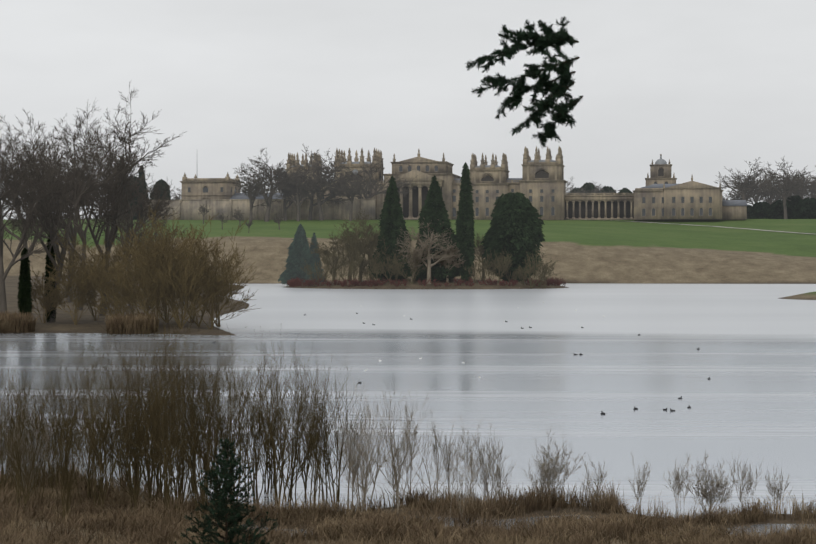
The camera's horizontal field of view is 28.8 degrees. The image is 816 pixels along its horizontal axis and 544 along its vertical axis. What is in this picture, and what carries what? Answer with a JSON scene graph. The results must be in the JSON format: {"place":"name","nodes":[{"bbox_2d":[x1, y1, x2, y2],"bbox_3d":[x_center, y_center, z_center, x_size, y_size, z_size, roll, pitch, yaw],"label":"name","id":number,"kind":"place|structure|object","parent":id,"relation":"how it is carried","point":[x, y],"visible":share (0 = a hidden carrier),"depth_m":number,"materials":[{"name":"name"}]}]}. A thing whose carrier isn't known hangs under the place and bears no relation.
{"place":"outdoors","nodes":[
{"label":"outdoors","id":0,"kind":"place"},
{"bbox_2d":[0,283,815,539],"bbox_3d":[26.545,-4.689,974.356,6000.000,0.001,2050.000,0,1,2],"label":"lake water","id":1,"kind":"structure","parent":0,"point":[753,398],"depth_m":128.09,"materials":[{"name":"grey liquid"}]},
{"bbox_2d":[105,313,710,413],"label":"ducks","id":2,"kind":"object","parent":1,"relation":"on","point":[574,354],"visible":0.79,"depth_m":123.45,"materials":[{"name":"black"}]},
{"bbox_2d":[0,0,815,219],"label":"sky","id":3,"kind":"structure","parent":0,"point":[705,86],"materials":[{"name":"grey"}]},
{"bbox_2d":[3,219,815,543],"bbox_3d":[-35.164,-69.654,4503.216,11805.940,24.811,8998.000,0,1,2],"label":"ground","id":4,"kind":"structure","parent":0,"point":[657,251],"depth_m":474.34,"materials":[{"name":"beige plant"}]},
{"bbox_2d":[17,233,56,321],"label":"ivy trunks","id":5,"kind":"object","parent":4,"relation":"on","point":[24,293],"visible":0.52,"depth_m":196.99,"materials":[{"name":"plant"}]},
{"bbox_2d":[0,310,159,333],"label":"reed clumps","id":6,"kind":"object","parent":4,"relation":"on","point":[22,322],"visible":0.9,"depth_m":189.42,"materials":[{"name":"brown plant"}]},
{"bbox_2d":[0,82,187,322],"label":"bare trees","id":7,"kind":"object","parent":4,"relation":"on","point":[51,201],"visible":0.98,"depth_m":208.24,"materials":[{"name":"brown plant"}]},
{"bbox_2d":[30,199,259,330],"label":"promontory willows","id":8,"kind":"object","parent":4,"relation":"on","point":[167,270],"visible":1,"depth_m":195.56,"materials":[{"name":"brown plant"}]},
{"bbox_2d":[0,318,345,512],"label":"reeds","id":9,"kind":"object","parent":4,"relation":"on","point":[149,482],"visible":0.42,"depth_m":61.96,"materials":[{"name":"brown plant"}]},
{"bbox_2d":[0,296,368,522],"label":"olive saplings","id":10,"kind":"object","parent":4,"relation":"on","point":[92,444],"visible":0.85,"depth_m":61.22,"materials":[{"name":"brown plant"}]},
{"bbox_2d":[174,438,284,543],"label":"young spruce","id":11,"kind":"object","parent":4,"relation":"on","point":[224,466],"depth_m":43.82,"materials":[{"name":"green plant"}]},
{"bbox_2d":[197,202,284,232],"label":"small trees","id":12,"kind":"object","parent":4,"relation":"on","point":[278,219],"visible":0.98,"depth_m":572.13,"materials":[{"name":"brown plant"}]},
{"bbox_2d":[143,199,375,219],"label":"palace wall","id":13,"kind":"structure","parent":4,"relation":"on","point":[188,209],"depth_m":713.60,"materials":[{"name":"stone"}]},
{"bbox_2d":[278,224,326,285],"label":"island spruce","id":14,"kind":"object","parent":4,"relation":"on","point":[300,252],"visible":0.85,"depth_m":418.92,"materials":[{"name":"green plant"}]},
{"bbox_2d":[0,409,739,513],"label":"bare shrubs","id":15,"kind":"object","parent":4,"relation":"on","point":[556,471],"visible":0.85,"depth_m":60.67,"materials":[{"name":"plant"}]},
{"bbox_2d":[308,208,485,282],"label":"bare trees","id":16,"kind":"object","parent":4,"relation":"on","point":[354,243],"visible":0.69,"depth_m":409.61,"materials":[{"name":"plant"}]},
{"bbox_2d":[0,471,815,543],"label":"marsh grass","id":17,"kind":"structure","parent":4,"relation":"on","point":[753,513],"depth_m":54.76,"materials":[{"name":"brown plant"}]},
{"bbox_2d":[0,462,815,543],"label":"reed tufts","id":18,"kind":"object","parent":4,"relation":"on","point":[380,531],"visible":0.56,"depth_m":53.33,"materials":[{"name":"brown plant"}]},
{"bbox_2d":[0,144,815,221],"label":"park trees","id":19,"kind":"object","parent":4,"relation":"on","point":[287,187],"visible":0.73,"depth_m":700.89,"materials":[{"name":"brown plant"}]},
{"bbox_2d":[0,462,815,524],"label":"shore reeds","id":20,"kind":"object","parent":4,"relation":"on","point":[530,499],"visible":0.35,"depth_m":61.00,"materials":[{"name":"brown plant"}]},
{"bbox_2d":[286,276,565,286],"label":"dogwood","id":21,"kind":"object","parent":4,"relation":"on","point":[298,282],"visible":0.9,"depth_m":395.98,"materials":[{"name":"red plant"}]},
{"bbox_2d":[300,236,558,287],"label":"island shrubs","id":22,"kind":"object","parent":4,"relation":"on","point":[329,262],"visible":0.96,"depth_m":399.38,"materials":[{"name":"brown plant"}]},
{"bbox_2d":[395,218,464,283],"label":"pale island trees","id":23,"kind":"object","parent":4,"relation":"on","point":[444,258],"visible":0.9,"depth_m":396.16,"materials":[{"name":"beige plant"}]},
{"bbox_2d":[366,162,545,282],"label":"evergreen trees","id":24,"kind":"object","parent":4,"relation":"on","point":[514,230],"depth_m":403.77,"materials":[{"name":"green plant"}]},
{"bbox_2d":[180,146,746,219],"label":"palace building","id":25,"kind":"structure","parent":4,"relation":"on","point":[555,181],"depth_m":720.59,"materials":[{"name":"beige stone"}]},
{"bbox_2d":[188,166,711,216],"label":"palace windows","id":26,"kind":"structure","parent":25,"relation":"attached to","point":[205,189],"depth_m":714.66,"materials":[{"name":"grey glass"}]},
{"bbox_2d":[300,169,663,217],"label":"palace openings","id":27,"kind":"object","parent":25,"relation":"attached to","point":[541,174],"visible":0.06,"depth_m":723.13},
{"bbox_2d":[230,178,747,205],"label":"roofs","id":28,"kind":"structure","parent":25,"relation":"attached to","point":[724,202],"depth_m":712.75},
{"bbox_2d":[111,156,815,219],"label":"evergreen trees","id":29,"kind":"object","parent":4,"relation":"on","point":[798,207],"visible":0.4,"depth_m":782.07,"materials":[{"name":"plant"}]},
{"bbox_2d":[325,375,790,517],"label":"bare saplings","id":30,"kind":"object","parent":4,"relation":"on","point":[363,479],"visible":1,"depth_m":61.75,"materials":[{"name":"plant"}]},
{"bbox_2d":[569,182,632,194],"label":"trees","id":31,"kind":"object","parent":4,"relation":"on","point":[588,187],"visible":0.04,"depth_m":974.11,"materials":[{"name":"plant"}]},
{"bbox_2d":[292,155,666,173],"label":"palace lead","id":32,"kind":"object","parent":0,"point":[660,161],"visible":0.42,"depth_m":740.50,"materials":[{"name":"grey metal"}]},
{"bbox_2d":[465,16,582,147],"bbox_3d":[0.989,-1.626,13.629,1.003,1.116,0.828,0,1,2],"label":"cedar bough","id":33,"kind":"object","parent":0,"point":[534,72],"depth_m":13.55,"materials":[{"name":"green plant"}]},
{"bbox_2d":[610,220,810,233],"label":"gravel path","id":34,"kind":"structure","parent":0,"point":[726,227],"depth_m":641.80,"materials":[{"name":"beige gravel"}]}
]}

